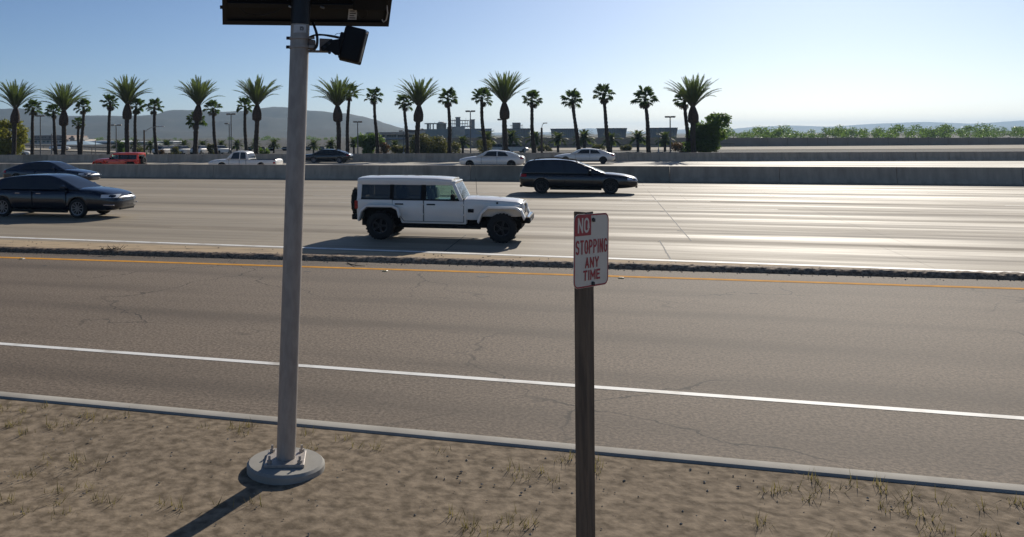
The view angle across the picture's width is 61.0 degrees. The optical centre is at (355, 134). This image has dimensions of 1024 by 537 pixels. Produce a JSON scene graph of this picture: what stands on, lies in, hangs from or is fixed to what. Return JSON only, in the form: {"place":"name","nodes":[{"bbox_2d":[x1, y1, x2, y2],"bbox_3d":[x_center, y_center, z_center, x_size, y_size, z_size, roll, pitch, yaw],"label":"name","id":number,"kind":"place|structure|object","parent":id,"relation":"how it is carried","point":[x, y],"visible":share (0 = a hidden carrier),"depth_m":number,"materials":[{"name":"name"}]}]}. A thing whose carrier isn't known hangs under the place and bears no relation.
{"place":"outdoors","nodes":[
{"label":"outdoors","id":0,"kind":"place"},
{"bbox_2d":[25,148,152,153],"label":"access road","id":1,"kind":"structure","parent":0,"point":[74,150],"depth_m":187.66,"materials":[{"name":"asphalt"}]},
{"bbox_2d":[25,145,148,152],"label":"guard rail","id":2,"kind":"object","parent":1,"relation":"on","point":[83,146],"visible":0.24,"depth_m":200.84,"materials":[{"name":"metal"}]},
{"bbox_2d":[0,107,409,138],"bbox_3d":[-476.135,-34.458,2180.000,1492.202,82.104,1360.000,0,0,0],"label":"hills","id":3,"kind":"structure","parent":0,"point":[273,121],"depth_m":1891.38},
{"bbox_2d":[0,240,937,270],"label":"gore strip","id":4,"kind":"object","parent":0,"point":[43,244],"depth_m":21.96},
{"bbox_2d":[0,252,1023,484],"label":"ramp","id":5,"kind":"structure","parent":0,"point":[956,349],"depth_m":11.65,"materials":[{"name":"asphalt"}]},
{"bbox_2d":[0,391,1023,494],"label":"concrete kerb","id":6,"kind":"structure","parent":5,"relation":"on","point":[787,467],"depth_m":7.82,"materials":[{"name":"concrete"}]},
{"bbox_2d":[0,246,1023,279],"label":"asphalt kerb","id":7,"kind":"structure","parent":5,"relation":"on","point":[791,270],"depth_m":19.17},
{"bbox_2d":[0,342,1023,419],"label":"ramp shoulder line","id":8,"kind":"object","parent":5,"relation":"on","point":[611,388],"visible":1,"depth_m":10.16,"materials":[{"name":"white paint"}]},
{"bbox_2d":[0,257,1023,289],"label":"ramp edge line","id":9,"kind":"object","parent":5,"relation":"on","point":[539,273],"depth_m":18.15,"materials":[{"name":"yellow paint"}]},
{"bbox_2d":[0,398,1023,536],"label":"verge","id":10,"kind":"structure","parent":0,"point":[362,500],"depth_m":6.85,"materials":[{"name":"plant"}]},
{"bbox_2d":[220,0,391,484],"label":"sensor pole","id":11,"kind":"object","parent":10,"relation":"on","point":[286,461],"visible":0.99,"depth_m":7.31,"materials":[{"name":"metal"}]},
{"bbox_2d":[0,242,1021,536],"bbox_3d":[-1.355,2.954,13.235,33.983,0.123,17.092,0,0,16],"label":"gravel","id":12,"kind":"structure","parent":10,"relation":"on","point":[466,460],"depth_m":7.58,"materials":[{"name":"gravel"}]},
{"bbox_2d":[573,211,608,536],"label":"traffic sign","id":13,"kind":"object","parent":10,"relation":"on","point":[591,246],"visible":1,"depth_m":5.36,"materials":[{"name":"white painted metal"},{"name":"red ink"}]},
{"bbox_2d":[0,176,1023,271],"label":"freeway","id":14,"kind":"structure","parent":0,"point":[952,226],"depth_m":28.59,"materials":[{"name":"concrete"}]},
{"bbox_2d":[3,161,101,180],"bbox_3d":[-19.213,2.382,53.595,6.310,1.485,2.175,0,0,16],"label":"dark blue sedan","id":15,"kind":"object","parent":14,"relation":"on","point":[40,167],"visible":0.42,"depth_m":52.97,"materials":[{"name":"paint"}]},
{"bbox_2d":[0,173,137,217],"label":"navy car","id":16,"kind":"object","parent":14,"relation":"on","point":[75,196],"visible":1,"depth_m":31.55,"materials":[{"name":"paint"}]},
{"bbox_2d":[351,175,533,242],"bbox_3d":[2.497,2.093,24.681,5.230,1.808,2.160,0,0,16],"label":"white offroader","id":17,"kind":"object","parent":14,"relation":"on","point":[384,206],"visible":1,"depth_m":24.08,"materials":[{"name":"paint"}]},
{"bbox_2d":[361,184,389,198],"bbox_3d":[0.585,1.634,24.463,0.850,0.405,0.067,0,0,16],"label":"quarter window","id":18,"kind":"structure","parent":17,"relation":"in","point":[368,190],"depth_m":24.46,"materials":[{"name":"black glass"}]},
{"bbox_2d":[394,185,420,198],"bbox_3d":[1.484,1.628,24.205,0.800,0.405,0.067,0,0,16],"label":"rear door window","id":19,"kind":"structure","parent":17,"relation":"in","point":[400,191],"depth_m":24.20,"materials":[{"name":"black glass"}]},
{"bbox_2d":[392,200,423,220],"bbox_3d":[1.486,2.158,24.120,0.910,0.585,0.068,0,0,16],"label":"rear door","id":20,"kind":"structure","parent":17,"relation":"in","point":[411,210],"depth_m":24.10,"materials":[{"name":"white paint"}]},
{"bbox_2d":[361,198,458,200],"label":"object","id":21,"kind":"structure","parent":17,"relation":"in","point":[361,198],"depth_m":24.16,"materials":[{"name":"plastic"}]},
{"bbox_2d":[424,201,463,221],"bbox_3d":[2.481,2.151,23.835,1.140,0.585,0.068,0,0,16],"label":"front door","id":22,"kind":"structure","parent":17,"relation":"in","point":[437,211],"depth_m":23.85,"materials":[{"name":"white paint"}]},
{"bbox_2d":[0,236,1023,272],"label":"edge line","id":23,"kind":"object","parent":14,"relation":"on","point":[535,255],"depth_m":20.83,"materials":[{"name":"white paint"}]},
{"bbox_2d":[520,157,637,193],"bbox_3d":[11.248,2.028,42.832,5.710,1.797,2.275,0,0,16],"label":"black station wagon","id":24,"kind":"object","parent":14,"relation":"on","point":[541,175],"visible":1,"depth_m":42.13,"materials":[{"name":"paint"}]},
{"bbox_2d":[528,162,540,171],"bbox_3d":[9.010,1.615,42.617,0.655,0.543,0.138,0,0,16],"label":"side window","id":25,"kind":"structure","parent":24,"relation":"in","point":[535,166],"depth_m":42.60,"materials":[{"name":"black glass"}]},
{"bbox_2d":[544,161,562,172],"bbox_3d":[9.901,1.604,42.363,0.912,0.553,0.140,0,0,16],"label":"side window","id":26,"kind":"structure","parent":24,"relation":"in","point":[549,166],"depth_m":42.35,"materials":[{"name":"black glass"}]},
{"bbox_2d":[565,162,587,172],"bbox_3d":[11.037,1.610,42.034,1.225,0.527,0.134,0,0,16],"label":"side window","id":27,"kind":"structure","parent":24,"relation":"in","point":[569,167],"depth_m":42.08,"materials":[{"name":"black glass"}]},
{"bbox_2d":[0,160,1023,166],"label":"freeway","id":28,"kind":"structure","parent":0,"point":[1002,163],"depth_m":82.33,"materials":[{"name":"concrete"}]},
{"bbox_2d":[92,152,146,163],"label":"red offroader","id":29,"kind":"object","parent":28,"relation":"on","point":[128,158],"visible":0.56,"depth_m":73.26,"materials":[{"name":"paint"}]},
{"bbox_2d":[208,151,282,164],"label":"white pickup","id":30,"kind":"object","parent":28,"relation":"on","point":[241,158],"visible":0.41,"depth_m":70.01,"materials":[{"name":"paint"}]},
{"bbox_2d":[305,149,352,162],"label":"black sedan","id":31,"kind":"object","parent":28,"relation":"on","point":[339,156],"visible":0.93,"depth_m":90.97,"materials":[{"name":"paint"}]},
{"bbox_2d":[459,150,525,165],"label":"white sedan","id":32,"kind":"object","parent":28,"relation":"on","point":[499,157],"visible":0.86,"depth_m":74.11,"materials":[{"name":"silver metal"}]},
{"bbox_2d":[0,151,1023,161],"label":"roadside barrier","id":33,"kind":"object","parent":28,"relation":"on","point":[775,156],"visible":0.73,"depth_m":90.03,"materials":[{"name":"concrete"}]},
{"bbox_2d":[0,164,1023,184],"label":"median barrier","id":34,"kind":"object","parent":28,"relation":"on","point":[911,175],"visible":0.69,"depth_m":51.98,"materials":[{"name":"concrete"}]},
{"bbox_2d":[554,148,614,163],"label":"white sedan","id":35,"kind":"object","parent":28,"relation":"on","point":[590,155],"visible":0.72,"depth_m":83.96,"materials":[{"name":"silver metal"}]},
{"bbox_2d":[0,0,1023,132],"label":"sky","id":36,"kind":"structure","parent":0,"point":[827,63],"materials":[{"name":"blue"}]},
{"bbox_2d":[3,131,1021,184],"bbox_3d":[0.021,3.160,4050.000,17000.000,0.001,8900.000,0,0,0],"label":"ground","id":37,"kind":"structure","parent":0,"point":[680,135],"depth_m":940.01,"materials":[{"name":"soil"}]},
{"bbox_2d":[0,118,29,154],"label":"broadleaf tree","id":38,"kind":"object","parent":37,"relation":"on","point":[6,135],"visible":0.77,"depth_m":113.77,"materials":[{"name":"green plant"}]},
{"bbox_2d":[0,79,40,154],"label":"date palm","id":39,"kind":"object","parent":37,"relation":"on","point":[15,98],"visible":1,"depth_m":108.38,"materials":[{"name":"green plant"}]},
{"bbox_2d":[23,99,42,154],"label":"fan palm","id":40,"kind":"object","parent":37,"relation":"on","point":[33,105],"visible":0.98,"depth_m":111.92,"materials":[{"name":"green plant"}]},
{"bbox_2d":[44,104,60,154],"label":"fan palm","id":41,"kind":"object","parent":37,"relation":"on","point":[49,107],"visible":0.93,"depth_m":111.47,"materials":[{"name":"green plant"}]},
{"bbox_2d":[30,135,95,143],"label":"building","id":42,"kind":"structure","parent":37,"relation":"on","point":[45,139],"depth_m":380.00,"materials":[{"name":"paint"}]},
{"bbox_2d":[36,81,90,154],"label":"date palm","id":43,"kind":"object","parent":37,"relation":"on","point":[63,100],"visible":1,"depth_m":107.33,"materials":[{"name":"green plant"}]},
{"bbox_2d":[71,116,85,154],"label":"fan palm","id":44,"kind":"object","parent":37,"relation":"on","point":[78,124],"visible":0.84,"depth_m":112.61,"materials":[{"name":"green plant"}]},
{"bbox_2d":[73,98,91,154],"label":"fan palm","id":45,"kind":"object","parent":37,"relation":"on","point":[83,102],"visible":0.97,"depth_m":110.94,"materials":[{"name":"green plant"}]},
{"bbox_2d":[66,141,124,144],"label":"arena hall","id":46,"kind":"structure","parent":37,"relation":"on","point":[84,142],"depth_m":342.78,"materials":[{"name":"white"}]},
{"bbox_2d":[100,94,118,153],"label":"fan palm","id":47,"kind":"object","parent":37,"relation":"on","point":[111,106],"visible":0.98,"depth_m":110.43,"materials":[{"name":"green plant"}]},
{"bbox_2d":[115,142,124,152],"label":"bush","id":48,"kind":"object","parent":37,"relation":"on","point":[119,148],"visible":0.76,"depth_m":125.87,"materials":[{"name":"green plant"}]},
{"bbox_2d":[98,74,152,151],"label":"date palm","id":49,"kind":"object","parent":37,"relation":"on","point":[126,93],"visible":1,"depth_m":106.19,"materials":[{"name":"green plant"}]},
{"bbox_2d":[130,98,145,151],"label":"fan palm","id":50,"kind":"object","parent":37,"relation":"on","point":[135,102],"visible":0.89,"depth_m":109.92,"materials":[{"name":"green plant"}]},
{"bbox_2d":[144,97,164,153],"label":"fan palm","id":51,"kind":"object","parent":37,"relation":"on","point":[156,102],"visible":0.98,"depth_m":109.53,"materials":[{"name":"green plant"}]},
{"bbox_2d":[129,141,181,144],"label":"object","id":52,"kind":"structure","parent":37,"relation":"on","point":[159,142],"depth_m":331.06,"materials":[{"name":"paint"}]},
{"bbox_2d":[185,110,206,153],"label":"fan palm","id":53,"kind":"object","parent":37,"relation":"on","point":[191,120],"visible":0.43,"depth_m":110.10,"materials":[{"name":"green plant"}]},
{"bbox_2d":[175,75,224,153],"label":"date palm","id":54,"kind":"object","parent":37,"relation":"on","point":[200,95],"visible":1,"depth_m":104.94,"materials":[{"name":"green plant"}]},
{"bbox_2d":[202,99,222,153],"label":"fan palm","id":55,"kind":"object","parent":37,"relation":"on","point":[212,103],"visible":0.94,"depth_m":108.41,"materials":[{"name":"green plant"}]},
{"bbox_2d":[230,139,243,150],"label":"young date palm","id":56,"kind":"object","parent":37,"relation":"on","point":[236,145],"visible":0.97,"depth_m":149.67,"materials":[{"name":"green plant"}]},
{"bbox_2d":[236,97,254,150],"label":"fan palm","id":57,"kind":"object","parent":37,"relation":"on","point":[245,101],"visible":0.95,"depth_m":107.84,"materials":[{"name":"green plant"}]},
{"bbox_2d":[233,74,282,153],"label":"date palm","id":58,"kind":"object","parent":37,"relation":"on","point":[257,94],"visible":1,"depth_m":103.78,"materials":[{"name":"green plant"}]},
{"bbox_2d":[266,139,280,152],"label":"young date palm","id":59,"kind":"object","parent":37,"relation":"on","point":[273,145],"visible":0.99,"depth_m":149.68,"materials":[{"name":"green plant"}]},
{"bbox_2d":[306,139,320,152],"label":"young date palm","id":60,"kind":"object","parent":37,"relation":"on","point":[313,145],"visible":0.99,"depth_m":139.65,"materials":[{"name":"green plant"}]},
{"bbox_2d":[324,138,336,148],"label":"young date palm","id":61,"kind":"object","parent":37,"relation":"on","point":[329,145],"visible":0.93,"depth_m":139.49,"materials":[{"name":"green plant"}]},
{"bbox_2d":[310,73,362,149],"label":"date palm","id":62,"kind":"object","parent":37,"relation":"on","point":[337,93],"visible":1,"depth_m":102.40,"materials":[{"name":"green plant"}]},
{"bbox_2d":[343,83,358,152],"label":"fan palm","id":63,"kind":"object","parent":37,"relation":"on","point":[347,149],"visible":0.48,"depth_m":105.98,"materials":[{"name":"green plant"}]},
{"bbox_2d":[344,136,358,153],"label":"young date palm","id":64,"kind":"object","parent":37,"relation":"on","point":[352,144],"visible":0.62,"depth_m":139.70,"materials":[{"name":"green plant"}]},
{"bbox_2d":[353,132,385,152],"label":"bush","id":65,"kind":"object","parent":37,"relation":"on","point":[366,142],"visible":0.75,"depth_m":123.26,"materials":[{"name":"green plant"}]},
{"bbox_2d":[364,86,383,153],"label":"fan palm","id":66,"kind":"object","parent":37,"relation":"on","point":[373,99],"visible":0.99,"depth_m":105.50,"materials":[{"name":"green plant"}]},
{"bbox_2d":[374,142,390,153],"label":"bush","id":67,"kind":"object","parent":37,"relation":"on","point":[384,148],"visible":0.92,"depth_m":122.62,"materials":[{"name":"green plant"}]},
{"bbox_2d":[366,130,414,145],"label":"office building","id":68,"kind":"structure","parent":37,"relation":"on","point":[390,136],"depth_m":224.94,"materials":[{"name":"paint"}]},
{"bbox_2d":[389,145,410,153],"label":"bush","id":69,"kind":"object","parent":37,"relation":"on","point":[396,149],"visible":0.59,"depth_m":125.55,"materials":[{"name":"green plant"}]},
{"bbox_2d":[395,94,413,152],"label":"fan palm","id":70,"kind":"object","parent":37,"relation":"on","point":[403,104],"visible":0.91,"depth_m":104.97,"materials":[{"name":"green plant"}]},
{"bbox_2d":[394,74,444,152],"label":"date palm","id":71,"kind":"object","parent":37,"relation":"on","point":[420,96],"visible":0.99,"depth_m":101.08,"materials":[{"name":"green plant"}]},
{"bbox_2d":[409,132,446,152],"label":"bush","id":72,"kind":"object","parent":37,"relation":"on","point":[431,145],"visible":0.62,"depth_m":120.91,"materials":[{"name":"green plant"}]},
{"bbox_2d":[437,86,457,152],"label":"fan palm","id":73,"kind":"object","parent":37,"relation":"on","point":[448,102],"visible":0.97,"depth_m":104.22,"materials":[{"name":"green plant"}]},
{"bbox_2d":[446,141,460,152],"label":"bush","id":74,"kind":"object","parent":37,"relation":"on","point":[456,144],"visible":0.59,"depth_m":125.78,"materials":[{"name":"green plant"}]},
{"bbox_2d":[424,117,491,140],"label":"low commercial building","id":75,"kind":"structure","parent":37,"relation":"on","point":[442,130],"depth_m":418.00,"materials":[{"name":"concrete"}]},
{"bbox_2d":[453,134,471,152],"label":"young date palm","id":76,"kind":"object","parent":37,"relation":"on","point":[463,139],"visible":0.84,"depth_m":139.75,"materials":[{"name":"green plant"}]},
{"bbox_2d":[471,87,492,152],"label":"fan palm","id":77,"kind":"object","parent":37,"relation":"on","point":[481,91],"visible":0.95,"depth_m":103.62,"materials":[{"name":"green plant"}]},
{"bbox_2d":[477,139,492,152],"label":"bush","id":78,"kind":"object","parent":37,"relation":"on","point":[480,147],"visible":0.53,"depth_m":125.74,"materials":[{"name":"green plant"}]},
{"bbox_2d":[475,129,497,145],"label":"young date palm","id":79,"kind":"object","parent":37,"relation":"on","point":[488,135],"visible":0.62,"depth_m":139.44,"materials":[{"name":"green plant"}]},
{"bbox_2d":[479,70,528,150],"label":"date palm","id":80,"kind":"object","parent":37,"relation":"on","point":[503,89],"visible":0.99,"depth_m":99.55,"materials":[{"name":"green plant"}]},
{"bbox_2d":[499,130,522,151],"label":"young date palm","id":81,"kind":"object","parent":37,"relation":"on","point":[511,136],"visible":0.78,"depth_m":139.38,"materials":[{"name":"green plant"}]},
{"bbox_2d":[507,123,529,137],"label":"building","id":82,"kind":"structure","parent":37,"relation":"on","point":[517,127],"depth_m":330.99,"materials":[{"name":"concrete"}]},
{"bbox_2d":[16,122,1023,141],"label":"treeline","id":83,"kind":"object","parent":37,"relation":"on","point":[944,131],"visible":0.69,"depth_m":333.97,"materials":[{"name":"plant"}]},
{"bbox_2d":[522,90,542,152],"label":"fan palm","id":84,"kind":"object","parent":37,"relation":"on","point":[531,94],"visible":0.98,"depth_m":102.78,"materials":[{"name":"green plant"}]},
{"bbox_2d":[523,130,545,151],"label":"young date palm","id":85,"kind":"object","parent":37,"relation":"on","point":[537,137],"visible":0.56,"depth_m":139.43,"materials":[{"name":"green plant"}]},
{"bbox_2d":[546,132,568,151],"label":"young date palm","id":86,"kind":"object","parent":37,"relation":"on","point":[557,137],"visible":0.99,"depth_m":139.59,"materials":[{"name":"green plant"}]},
{"bbox_2d":[550,128,578,137],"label":"building","id":87,"kind":"structure","parent":37,"relation":"on","point":[570,132],"depth_m":330.64,"materials":[{"name":"concrete"}]},
{"bbox_2d":[560,88,582,149],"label":"fan palm","id":88,"kind":"object","parent":37,"relation":"on","point":[574,95],"visible":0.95,"depth_m":102.07,"materials":[{"name":"green plant"}]},
{"bbox_2d":[573,129,596,147],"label":"young date palm","id":89,"kind":"object","parent":37,"relation":"on","point":[584,137],"visible":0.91,"depth_m":139.55,"materials":[{"name":"green plant"}]},
{"bbox_2d":[592,83,615,152],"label":"fan palm","id":90,"kind":"object","parent":37,"relation":"on","point":[604,88],"visible":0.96,"depth_m":101.56,"materials":[{"name":"green plant"}]},
{"bbox_2d":[596,128,626,137],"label":"building","id":91,"kind":"structure","parent":37,"relation":"on","point":[601,132],"depth_m":331.23,"materials":[{"name":"concrete"}]},
{"bbox_2d":[601,131,623,151],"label":"young date palm","id":92,"kind":"object","parent":37,"relation":"on","point":[612,138],"visible":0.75,"depth_m":139.52,"materials":[{"name":"green plant"}]},
{"bbox_2d":[620,144,631,150],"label":"bush","id":93,"kind":"object","parent":37,"relation":"on","point":[626,147],"visible":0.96,"depth_m":149.61,"materials":[{"name":"green plant"}]},
{"bbox_2d":[520,143,734,147],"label":"garden wall","id":94,"kind":"structure","parent":37,"relation":"on","point":[627,144],"depth_m":181.00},
{"bbox_2d":[624,130,650,151],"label":"young date palm","id":95,"kind":"object","parent":37,"relation":"on","point":[638,138],"visible":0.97,"depth_m":139.64,"materials":[{"name":"green plant"}]},
{"bbox_2d":[630,85,659,152],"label":"fan palm","id":96,"kind":"object","parent":37,"relation":"on","point":[645,104],"visible":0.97,"depth_m":100.91,"materials":[{"name":"green plant"}]},
{"bbox_2d":[650,128,677,137],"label":"storage tank","id":97,"kind":"object","parent":37,"relation":"on","point":[653,132],"visible":0.61,"depth_m":331.51,"materials":[{"name":"metal"}]},
{"bbox_2d":[653,131,677,151],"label":"young date palm","id":98,"kind":"object","parent":37,"relation":"on","point":[664,141],"visible":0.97,"depth_m":139.51,"materials":[{"name":"green plant"}]},
{"bbox_2d":[669,141,684,151],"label":"bush","id":99,"kind":"object","parent":37,"relation":"on","point":[677,147],"visible":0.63,"depth_m":134.81,"materials":[{"name":"green plant"}]},
{"bbox_2d":[672,90,690,152],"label":"fan palm","id":100,"kind":"object","parent":37,"relation":"on","point":[683,105],"visible":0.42,"depth_m":100.31,"materials":[{"name":"green plant"}]},
{"bbox_2d":[664,73,721,151],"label":"date palm","id":101,"kind":"object","parent":37,"relation":"on","point":[692,95],"visible":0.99,"depth_m":96.59,"materials":[{"name":"green plant"}]},
{"bbox_2d":[681,112,731,152],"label":"broadleaf tree","id":102,"kind":"object","parent":37,"relation":"on","point":[710,134],"visible":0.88,"depth_m":98.19,"materials":[{"name":"green plant"}]},
{"bbox_2d":[445,137,1023,148],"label":"boundary wall","id":103,"kind":"structure","parent":37,"relation":"on","point":[787,141],"depth_m":184.00,"materials":[{"name":"concrete"}]},
{"bbox_2d":[24,136,1023,154],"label":"parking lot","id":104,"kind":"structure","parent":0,"point":[283,143],"depth_m":151.78,"materials":[{"name":"asphalt"}]},
{"bbox_2d":[152,146,171,153],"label":"parked car","id":105,"kind":"object","parent":104,"relation":"on","point":[166,149],"visible":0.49,"depth_m":140.96,"materials":[{"name":"white paint"}]},
{"bbox_2d":[170,146,190,153],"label":"parked car","id":106,"kind":"object","parent":104,"relation":"on","point":[184,149],"visible":0.64,"depth_m":141.05,"materials":[{"name":"white paint"}]},
{"bbox_2d":[190,146,209,153],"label":"parked car","id":107,"kind":"object","parent":104,"relation":"on","point":[202,149],"visible":0.66,"depth_m":141.78,"materials":[{"name":"silver metal"}]},
{"bbox_2d":[208,145,230,153],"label":"parked car","id":108,"kind":"object","parent":104,"relation":"on","point":[222,149],"visible":0.58,"depth_m":143.31,"materials":[{"name":"white paint"}]},
{"bbox_2d":[508,144,528,152],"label":"parked car","id":109,"kind":"object","parent":104,"relation":"on","point":[514,147],"visible":0.52,"depth_m":139.19,"materials":[{"name":"white paint"}]},
{"bbox_2d":[460,145,1023,150],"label":"service road","id":110,"kind":"structure","parent":0,"point":[875,147],"depth_m":163.37,"materials":[{"name":"asphalt"}]},
{"bbox_2d":[494,120,1023,133],"bbox_3d":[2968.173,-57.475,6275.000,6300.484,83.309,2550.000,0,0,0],"label":"hills","id":111,"kind":"structure","parent":0,"point":[1006,124],"depth_m":6145.34,"materials":[{"name":"grey"}]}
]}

